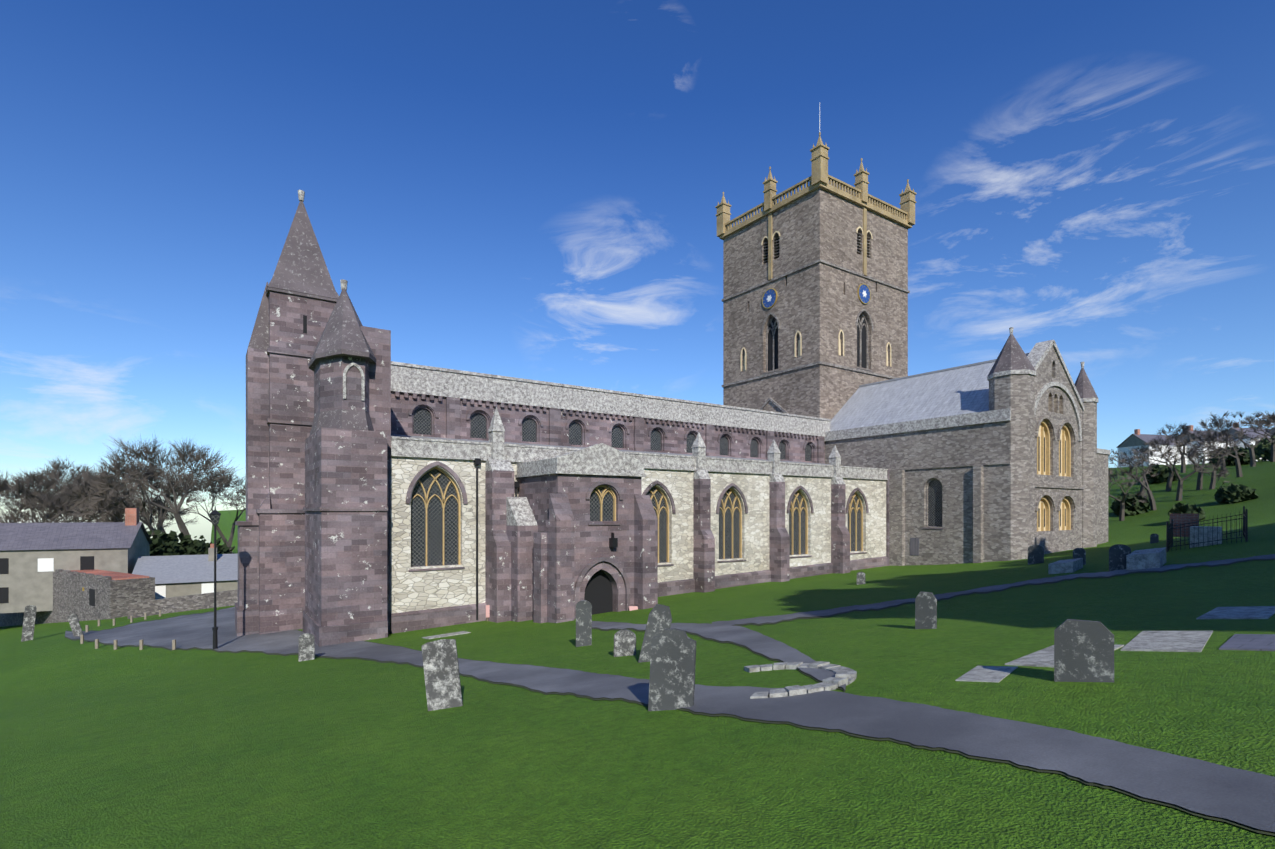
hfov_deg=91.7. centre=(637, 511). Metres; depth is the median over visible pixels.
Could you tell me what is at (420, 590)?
aisle wall
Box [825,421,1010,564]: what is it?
transept
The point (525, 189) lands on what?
sky
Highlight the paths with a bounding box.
[65,554,1274,835]
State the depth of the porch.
29.94 m
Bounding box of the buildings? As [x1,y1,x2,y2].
[0,423,1274,626]
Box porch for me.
[518,474,641,611]
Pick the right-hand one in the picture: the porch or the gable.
the gable
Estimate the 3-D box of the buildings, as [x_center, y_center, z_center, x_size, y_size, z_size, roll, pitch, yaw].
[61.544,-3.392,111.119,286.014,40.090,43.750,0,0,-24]
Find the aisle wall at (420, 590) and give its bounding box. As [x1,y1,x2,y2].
[391,456,885,613]
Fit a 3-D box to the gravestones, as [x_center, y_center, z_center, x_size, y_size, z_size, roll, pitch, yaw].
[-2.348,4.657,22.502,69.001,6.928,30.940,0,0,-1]
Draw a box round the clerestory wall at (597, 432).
[391,391,824,463]
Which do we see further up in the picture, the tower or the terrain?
the tower
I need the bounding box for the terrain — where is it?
[0,460,1274,848]
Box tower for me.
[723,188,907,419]
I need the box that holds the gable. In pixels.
[1035,346,1081,550]
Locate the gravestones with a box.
[21,534,1158,710]
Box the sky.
[0,0,1274,542]
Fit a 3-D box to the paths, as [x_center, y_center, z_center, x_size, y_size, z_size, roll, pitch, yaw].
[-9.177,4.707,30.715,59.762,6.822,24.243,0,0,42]

